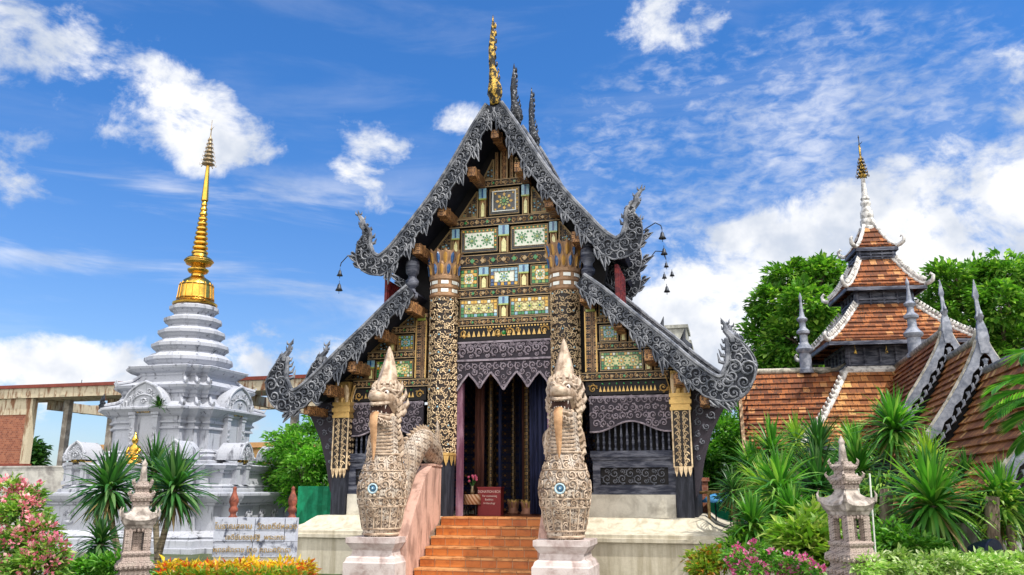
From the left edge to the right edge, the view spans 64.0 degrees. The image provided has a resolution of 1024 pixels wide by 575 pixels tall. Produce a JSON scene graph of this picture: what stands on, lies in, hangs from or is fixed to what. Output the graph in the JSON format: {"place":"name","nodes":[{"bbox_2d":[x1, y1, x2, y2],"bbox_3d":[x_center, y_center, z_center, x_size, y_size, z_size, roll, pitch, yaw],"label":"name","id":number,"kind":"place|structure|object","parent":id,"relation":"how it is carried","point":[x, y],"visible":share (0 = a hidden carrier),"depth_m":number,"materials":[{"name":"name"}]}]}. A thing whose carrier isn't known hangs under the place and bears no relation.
{"place":"outdoors","nodes":[
{"label":"outdoors","id":0,"kind":"place"},
{"bbox_2d":[0,374,321,529],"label":"concrete building","id":1,"kind":"structure","parent":0,"point":[18,408],"depth_m":30.19,"materials":[{"name":"beige concrete"}]},
{"bbox_2d":[85,442,317,461],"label":"distant building","id":2,"kind":"structure","parent":0,"point":[255,446],"depth_m":41.63,"materials":[{"name":"brown concrete"}]},
{"bbox_2d":[0,520,746,574],"bbox_3d":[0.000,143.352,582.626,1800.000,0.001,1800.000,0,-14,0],"label":"ground","id":3,"kind":"structure","parent":0,"point":[184,557],"depth_m":19.14,"materials":[{"name":"soil"}]},
{"bbox_2d":[30,436,52,465],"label":"distant tree","id":4,"kind":"object","parent":3,"relation":"on","point":[39,455],"visible":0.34,"depth_m":50.91,"materials":[{"name":"green plant"}]},
{"bbox_2d":[45,124,295,554],"bbox_3d":[-9.544,0.961,24.580,6.903,12.950,5.310,-4,-14,14],"label":"stupa","id":5,"kind":"object","parent":3,"relation":"on","point":[189,375],"visible":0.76,"depth_m":22.48,"materials":[{"name":"paint"}]},
{"bbox_2d":[125,432,141,463],"bbox_3d":[-10.044,4.264,21.805,0.520,0.880,0.406,-4,-14,14],"label":"seated statue","id":6,"kind":"object","parent":5,"relation":"on","point":[133,447],"visible":0.74,"depth_m":21.73,"materials":[{"name":"gold metal"}]},
{"bbox_2d":[149,394,167,411],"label":"fern tuft","id":7,"kind":"object","parent":5,"relation":"attached to","point":[158,402],"visible":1,"depth_m":21.98,"materials":[{"name":"green plant"}]},
{"bbox_2d":[212,486,298,563],"bbox_3d":[-3.777,3.779,12.174,1.248,1.610,0.278,-1,-14,3],"label":"inscribed sign","id":8,"kind":"object","parent":3,"relation":"on","point":[263,538],"visible":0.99,"depth_m":12.08,"materials":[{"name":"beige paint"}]},
{"bbox_2d":[252,411,328,517],"bbox_3d":[-5.988,5.314,23.119,3.858,3.888,2.312,-11,-17,37],"label":"garden tree","id":9,"kind":"object","parent":3,"relation":"on","point":[288,474],"visible":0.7,"depth_m":22.62,"materials":[{"name":"green plant"}]},
{"bbox_2d":[297,486,330,523],"bbox_3d":[-4.649,5.618,19.755,1.080,1.620,0.045,0,-14,0],"label":"sheet fence","id":10,"kind":"object","parent":3,"relation":"on","point":[313,501],"visible":0.29,"depth_m":19.85,"materials":[{"name":"green fabric"}]},
{"bbox_2d":[342,535,405,574],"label":"statue pedestal","id":11,"kind":"object","parent":3,"relation":"on","point":[375,556],"visible":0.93,"depth_m":13.77,"materials":[{"name":"white stone"}]},
{"bbox_2d":[356,346,442,536],"bbox_3d":[-1.871,2.808,15.122,0.889,3.340,2.304,-10,-17,37],"label":"serpent statue","id":12,"kind":"object","parent":11,"relation":"on","point":[390,467],"visible":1,"depth_m":14.36,"materials":[{"name":"stone"}]},
{"bbox_2d":[398,464,441,574],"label":"stair balustrade","id":13,"kind":"object","parent":3,"relation":"on","point":[421,519],"visible":0.78,"depth_m":14.90,"materials":[{"name":"pink paint"}]},
{"bbox_2d":[414,516,540,574],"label":"staircase","id":14,"kind":"structure","parent":3,"relation":"on","point":[479,545],"depth_m":14.74,"materials":[{"name":"orange tile"}]},
{"bbox_2d":[295,494,732,574],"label":"stone platform","id":15,"kind":"structure","parent":3,"relation":"on","point":[643,534],"depth_m":14.81,"materials":[{"name":"beige paint"}]},
{"bbox_2d":[265,17,757,517],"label":"temple hall","id":16,"kind":"structure","parent":15,"relation":"on","point":[507,259],"depth_m":16.77,"materials":[{"name":"black wood"}]},
{"bbox_2d":[335,256,347,290],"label":"wind bells","id":17,"kind":"object","parent":16,"relation":"hanging from","point":[339,288],"visible":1,"depth_m":17.07,"materials":[{"name":"grey metal"}]},
{"bbox_2d":[464,494,480,515],"bbox_3d":[-0.809,4.405,16.612,0.370,0.420,0.322,-4,-14,14],"label":"table","id":18,"kind":"object","parent":16,"relation":"on","point":[472,499],"visible":1,"depth_m":16.51,"materials":[{"name":"brown wood"}]},
{"bbox_2d":[467,474,477,493],"bbox_3d":[-0.806,4.009,16.716,0.201,0.391,0.174,8,-16,-30],"label":"flower vase","id":19,"kind":"object","parent":18,"relation":"on","point":[474,477],"visible":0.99,"depth_m":16.70,"materials":[{"name":"pink metal"}]},
{"bbox_2d":[477,487,504,515],"bbox_3d":[-0.429,4.341,16.657,0.510,0.565,0.270,-4,-14,14],"label":"donation box","id":20,"kind":"object","parent":16,"relation":"on","point":[492,501],"visible":1,"depth_m":16.54,"materials":[{"name":"red wood"}]},
{"bbox_2d":[643,222,667,256],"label":"wind bells","id":21,"kind":"object","parent":16,"relation":"hanging from","point":[662,237],"visible":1,"depth_m":15.53,"materials":[{"name":"grey metal"}]},
{"bbox_2d":[651,251,673,292],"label":"wind bells","id":22,"kind":"object","parent":16,"relation":"hanging from","point":[666,266],"visible":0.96,"depth_m":17.13,"materials":[{"name":"grey metal"}]},
{"bbox_2d":[538,513,547,558],"bbox_3d":[0.735,4.103,14.393,0.248,2.030,1.700,-4,-14,14],"label":"stair balustrade","id":23,"kind":"object","parent":3,"relation":"on","point":[542,534],"visible":0.06,"depth_m":13.66,"materials":[{"name":"pink paint"}]},
{"bbox_2d":[702,478,708,512],"bbox_3d":[4.180,5.076,17.908,0.300,1.800,0.260,0,-14,0],"label":"brick post","id":24,"kind":"object","parent":3,"relation":"on","point":[705,488],"visible":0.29,"depth_m":17.96,"materials":[{"name":"red brick"}]},
{"bbox_2d":[702,493,722,519],"bbox_3d":[4.365,5.137,17.481,0.600,1.480,0.600,0,-14,0],"label":"umbrella","id":25,"kind":"object","parent":3,"relation":"on","point":[704,500],"visible":0.48,"depth_m":17.51,"materials":[{"name":"blue fabric"}]},
{"bbox_2d":[699,490,740,525],"bbox_3d":[4.122,4.767,16.130,0.896,1.560,0.059,-7,-15,26],"label":"bamboo rail","id":26,"kind":"object","parent":3,"relation":"on","point":[708,493],"visible":0.19,"depth_m":16.32,"materials":[{"name":"brown wood"}]},
{"bbox_2d":[703,403,740,490],"bbox_3d":[5.837,5.000,22.659,2.008,4.234,3.651,-10,-17,36],"label":"garden tree","id":27,"kind":"object","parent":3,"relation":"on","point":[725,436],"visible":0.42,"depth_m":22.07,"materials":[{"name":"green plant"}]},
{"bbox_2d":[710,493,743,523],"bbox_3d":[5.114,5.794,20.226,1.200,1.500,0.045,0,-14,0],"label":"sheet fence","id":28,"kind":"object","parent":3,"relation":"on","point":[722,514],"visible":0.01,"depth_m":20.28,"materials":[{"name":"green fabric"}]},
{"bbox_2d":[709,463,748,525],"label":"yucca plant","id":29,"kind":"object","parent":3,"relation":"on","point":[730,501],"visible":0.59,"depth_m":14.52,"materials":[{"name":"green plant"}]},
{"bbox_2d":[733,249,847,368],"bbox_3d":[13.720,4.067,35.491,7.385,12.086,6.027,0,-14,0],"label":"broadleaf tree","id":30,"kind":"object","parent":3,"relation":"on","point":[774,343],"visible":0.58,"depth_m":35.47,"materials":[{"name":"green plant"}]},
{"bbox_2d":[776,409,810,496],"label":"yucca plant","id":31,"kind":"object","parent":3,"relation":"on","point":[793,424],"visible":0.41,"depth_m":14.93,"materials":[{"name":"green plant"}]},
{"bbox_2d":[828,412,879,469],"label":"yucca plant","id":32,"kind":"object","parent":3,"relation":"on","point":[852,430],"visible":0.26,"depth_m":14.15,"materials":[{"name":"green plant"}]},
{"bbox_2d":[738,136,1023,574],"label":"tiled pavilion","id":33,"kind":"structure","parent":3,"relation":"on","point":[883,330],"depth_m":19.78,"materials":[{"name":"brown tile"}]},
{"bbox_2d":[914,247,1023,358],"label":"broadleaf tree","id":34,"kind":"object","parent":3,"relation":"on","point":[1000,290],"visible":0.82,"depth_m":37.39,"materials":[{"name":"green plant"}]},
{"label":"soil","id":35,"kind":"structure","parent":3,"relation":"on","visible":0},
{"bbox_2d":[0,471,77,574],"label":"flowering bush","id":36,"kind":"object","parent":35,"relation":"on","point":[32,539],"visible":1,"depth_m":7.60,"materials":[{"name":"pink plant"}]},
{"bbox_2d":[71,513,123,568],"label":"yucca plant","id":37,"kind":"object","parent":35,"relation":"on","point":[99,543],"visible":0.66,"depth_m":9.15,"materials":[{"name":"green plant"}]},
{"bbox_2d":[61,440,152,560],"bbox_3d":[-4.878,2.906,9.764,1.063,2.174,1.006,8,-16,-29],"label":"yucca plant","id":38,"kind":"object","parent":35,"relation":"on","point":[111,478],"visible":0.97,"depth_m":9.80,"materials":[{"name":"green plant"}]},
{"bbox_2d":[64,547,159,574],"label":"leafy shrub","id":39,"kind":"object","parent":35,"relation":"on","point":[103,564],"visible":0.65,"depth_m":8.42,"materials":[{"name":"green plant"}]},
{"bbox_2d":[114,459,160,574],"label":"stone lantern","id":40,"kind":"object","parent":35,"relation":"on","point":[139,519],"visible":1,"depth_m":7.88,"materials":[{"name":"stone"}]},
{"bbox_2d":[121,432,187,570],"bbox_3d":[-4.890,3.107,10.992,0.974,2.365,0.990,7,-15,-26],"label":"yucca plant","id":41,"kind":"object","parent":35,"relation":"on","point":[156,445],"visible":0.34,"depth_m":11.05,"materials":[{"name":"green plant"}]},
{"bbox_2d":[126,437,221,571],"bbox_3d":[-4.221,2.971,10.177,1.184,2.241,1.155,8,-16,-29],"label":"yucca plant","id":42,"kind":"object","parent":35,"relation":"on","point":[175,472],"visible":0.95,"depth_m":10.19,"materials":[{"name":"green plant"}]},
{"bbox_2d":[152,552,322,574],"bbox_3d":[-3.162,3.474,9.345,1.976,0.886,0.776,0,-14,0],"label":"croton hedge","id":43,"kind":"object","parent":35,"relation":"on","point":[243,563],"visible":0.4,"depth_m":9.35,"materials":[{"name":"yellow plant"}]},
{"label":"soil","id":44,"kind":"structure","parent":3,"relation":"on","visible":0},
{"bbox_2d":[719,436,762,496],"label":"yucca plant","id":45,"kind":"object","parent":44,"relation":"on","point":[748,445],"visible":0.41,"depth_m":13.85,"materials":[{"name":"green plant"}]},
{"bbox_2d":[720,485,777,564],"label":"yucca plant","id":46,"kind":"object","parent":44,"relation":"on","point":[752,508],"visible":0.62,"depth_m":9.95,"materials":[{"name":"green plant"}]},
{"bbox_2d":[710,511,787,552],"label":"leafy shrub","id":47,"kind":"object","parent":44,"relation":"on","point":[730,540],"visible":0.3,"depth_m":9.85,"materials":[{"name":"green plant"}]},
{"bbox_2d":[733,451,791,569],"bbox_3d":[3.702,3.445,11.943,1.075,2.155,1.122,0,-14,0],"label":"yucca plant","id":48,"kind":"object","parent":44,"relation":"on","point":[748,469],"visible":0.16,"depth_m":12.01,"materials":[{"name":"green plant"}]},
{"bbox_2d":[737,413,804,573],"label":"yucca plant","id":49,"kind":"object","parent":44,"relation":"on","point":[771,431],"visible":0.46,"depth_m":13.23,"materials":[{"name":"green plant"}]},
{"bbox_2d":[717,538,826,574],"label":"flowering bush","id":50,"kind":"object","parent":44,"relation":"on","point":[746,561],"visible":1,"depth_m":8.17,"materials":[{"name":"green plant"}]},
{"bbox_2d":[734,442,828,522],"bbox_3d":[3.486,3.086,10.600,1.291,2.222,1.201,3,-14,-13],"label":"yucca plant","id":51,"kind":"object","parent":44,"relation":"on","point":[780,469],"visible":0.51,"depth_m":10.61,"materials":[{"name":"green plant"}]},
{"bbox_2d":[765,479,816,523],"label":"yucca plant","id":52,"kind":"object","parent":44,"relation":"on","point":[788,499],"visible":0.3,"depth_m":10.20,"materials":[{"name":"green plant"}]},
{"bbox_2d":[754,494,858,574],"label":"leafy shrub","id":53,"kind":"object","parent":44,"relation":"on","point":[804,529],"visible":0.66,"depth_m":8.95,"materials":[{"name":"green plant"}]},
{"bbox_2d":[789,436,838,518],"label":"yucca plant","id":54,"kind":"object","parent":44,"relation":"on","point":[814,464],"visible":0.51,"depth_m":11.21,"materials":[{"name":"green plant"}]},
{"bbox_2d":[782,409,847,472],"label":"yucca plant","id":55,"kind":"object","parent":44,"relation":"on","point":[819,431],"visible":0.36,"depth_m":13.32,"materials":[{"name":"green plant"}]},
{"bbox_2d":[807,458,865,527],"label":"yucca plant","id":56,"kind":"object","parent":44,"relation":"on","point":[831,487],"depth_m":11.79,"materials":[{"name":"green plant"}]},
{"bbox_2d":[816,436,879,574],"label":"stone lantern","id":57,"kind":"object","parent":44,"relation":"on","point":[847,503],"visible":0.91,"depth_m":7.63,"materials":[{"name":"stone"}]},
{"bbox_2d":[823,427,902,493],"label":"yucca plant","id":58,"kind":"object","parent":44,"relation":"on","point":[853,451],"visible":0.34,"depth_m":12.24,"materials":[{"name":"green plant"}]},
{"bbox_2d":[869,473,875,551],"bbox_3d":[3.635,2.744,8.183,0.062,1.735,0.016,0,-14,0],"label":"garden cane","id":59,"kind":"object","parent":44,"relation":"on","point":[872,513],"visible":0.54,"depth_m":8.28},
{"bbox_2d":[856,466,905,527],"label":"yucca plant","id":60,"kind":"object","parent":44,"relation":"on","point":[873,483],"visible":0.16,"depth_m":11.20,"materials":[{"name":"green plant"}]},
{"bbox_2d":[861,470,910,560],"bbox_3d":[4.425,3.030,9.447,0.651,1.798,0.651,-5,-15,21],"label":"orchid stump","id":61,"kind":"object","parent":44,"relation":"on","point":[884,508],"visible":0.27,"depth_m":9.53,"materials":[{"name":"green plant"}]},
{"bbox_2d":[850,382,938,526],"bbox_3d":[5.523,2.882,11.656,1.246,3.116,1.336,0,-14,0],"label":"yucca plant","id":62,"kind":"object","parent":44,"relation":"on","point":[891,413],"visible":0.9,"depth_m":11.76,"materials":[{"name":"green plant"}]},
{"bbox_2d":[857,514,964,573],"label":"leafy shrub","id":63,"kind":"object","parent":44,"relation":"on","point":[889,540],"visible":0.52,"depth_m":8.58,"materials":[{"name":"green plant"}]},
{"bbox_2d":[887,425,968,490],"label":"yucca plant","id":64,"kind":"object","parent":44,"relation":"on","point":[927,440],"visible":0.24,"depth_m":10.96,"materials":[{"name":"green plant"}]},
{"bbox_2d":[841,542,1023,574],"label":"ground cover","id":65,"kind":"object","parent":44,"relation":"on","point":[981,561],"visible":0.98,"depth_m":7.43,"materials":[{"name":"green plant"}]},
{"bbox_2d":[875,433,1000,552],"bbox_3d":[4.695,2.714,9.021,1.421,2.203,1.386,0,-14,0],"label":"yucca plant","id":66,"kind":"object","parent":44,"relation":"on","point":[933,484],"visible":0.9,"depth_m":8.98,"materials":[{"name":"green plant"}]},
{"bbox_2d":[947,445,981,520],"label":"yucca plant","id":67,"kind":"object","parent":44,"relation":"on","point":[965,463],"visible":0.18,"depth_m":11.07,"materials":[{"name":"green plant"}]},
{"bbox_2d":[967,538,1003,564],"bbox_3d":[4.720,3.056,8.126,0.304,1.102,0.280,6,-15,-24],"label":"rock","id":68,"kind":"object","parent":44,"relation":"on","point":[995,544],"visible":0.38,"depth_m":8.14,"materials":[{"name":"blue stone"}]},
{"bbox_2d":[953,446,1023,546],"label":"yucca plant","id":69,"kind":"object","parent":44,"relation":"on","point":[998,472],"visible":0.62,"depth_m":9.20,"materials":[{"name":"green plant"}]},
{"bbox_2d":[956,523,1021,554],"bbox_3d":[5.619,3.366,9.568,0.520,1.180,0.415,0,-14,0],"label":"louvred box","id":70,"kind":"object","parent":44,"relation":"on","point":[971,535],"visible":0.1,"depth_m":9.61,"materials":[{"name":"brown"}]},
{"bbox_2d":[957,479,1023,557],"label":"orchid stump","id":71,"kind":"object","parent":44,"relation":"on","point":[992,510],"visible":0.56,"depth_m":8.90,"materials":[{"name":"green plant"}]},
{"bbox_2d":[976,349,1023,458],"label":"palm tree","id":72,"kind":"object","parent":44,"relation":"on","point":[1000,408],"visible":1,"depth_m":8.28,"materials":[{"name":"green plant"}]},
{"bbox_2d":[0,0,1023,465],"label":"sky","id":73,"kind":"structure","parent":0,"point":[740,123],"materials":[{"name":"blue"}]},
{"bbox_2d":[531,538,599,574],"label":"statue pedestal","id":74,"kind":"object","parent":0,"point":[565,557],"visible":0.97,"depth_m":12.99,"materials":[{"name":"white stone"}]},
{"bbox_2d":[538,338,591,539],"bbox_3d":[0.776,2.645,14.452,0.889,3.340,2.304,2,-14,-8],"label":"serpent statue","id":75,"kind":"object","parent":74,"relation":"on","point":[564,490],"visible":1,"depth_m":13.47,"materials":[{"name":"stone"}]},
{"bbox_2d":[664,324,693,349],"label":"chimney block","id":76,"kind":"structure","parent":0,"point":[677,330],"depth_m":24.52,"materials":[{"name":"concrete"}]},
{"bbox_2d":[677,541,740,574],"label":"croton bush","id":77,"kind":"object","parent":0,"point":[703,560],"visible":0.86,"depth_m":9.02,"materials":[{"name":"green plant"}]},
{"bbox_2d":[710,454,809,519],"bbox_3d":[5.051,4.426,16.198,2.208,2.274,1.456,12,-18,-41],"label":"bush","id":78,"kind":"object","parent":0,"point":[735,469],"visible":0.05,"depth_m":16.06,"materials":[{"name":"green plant"}]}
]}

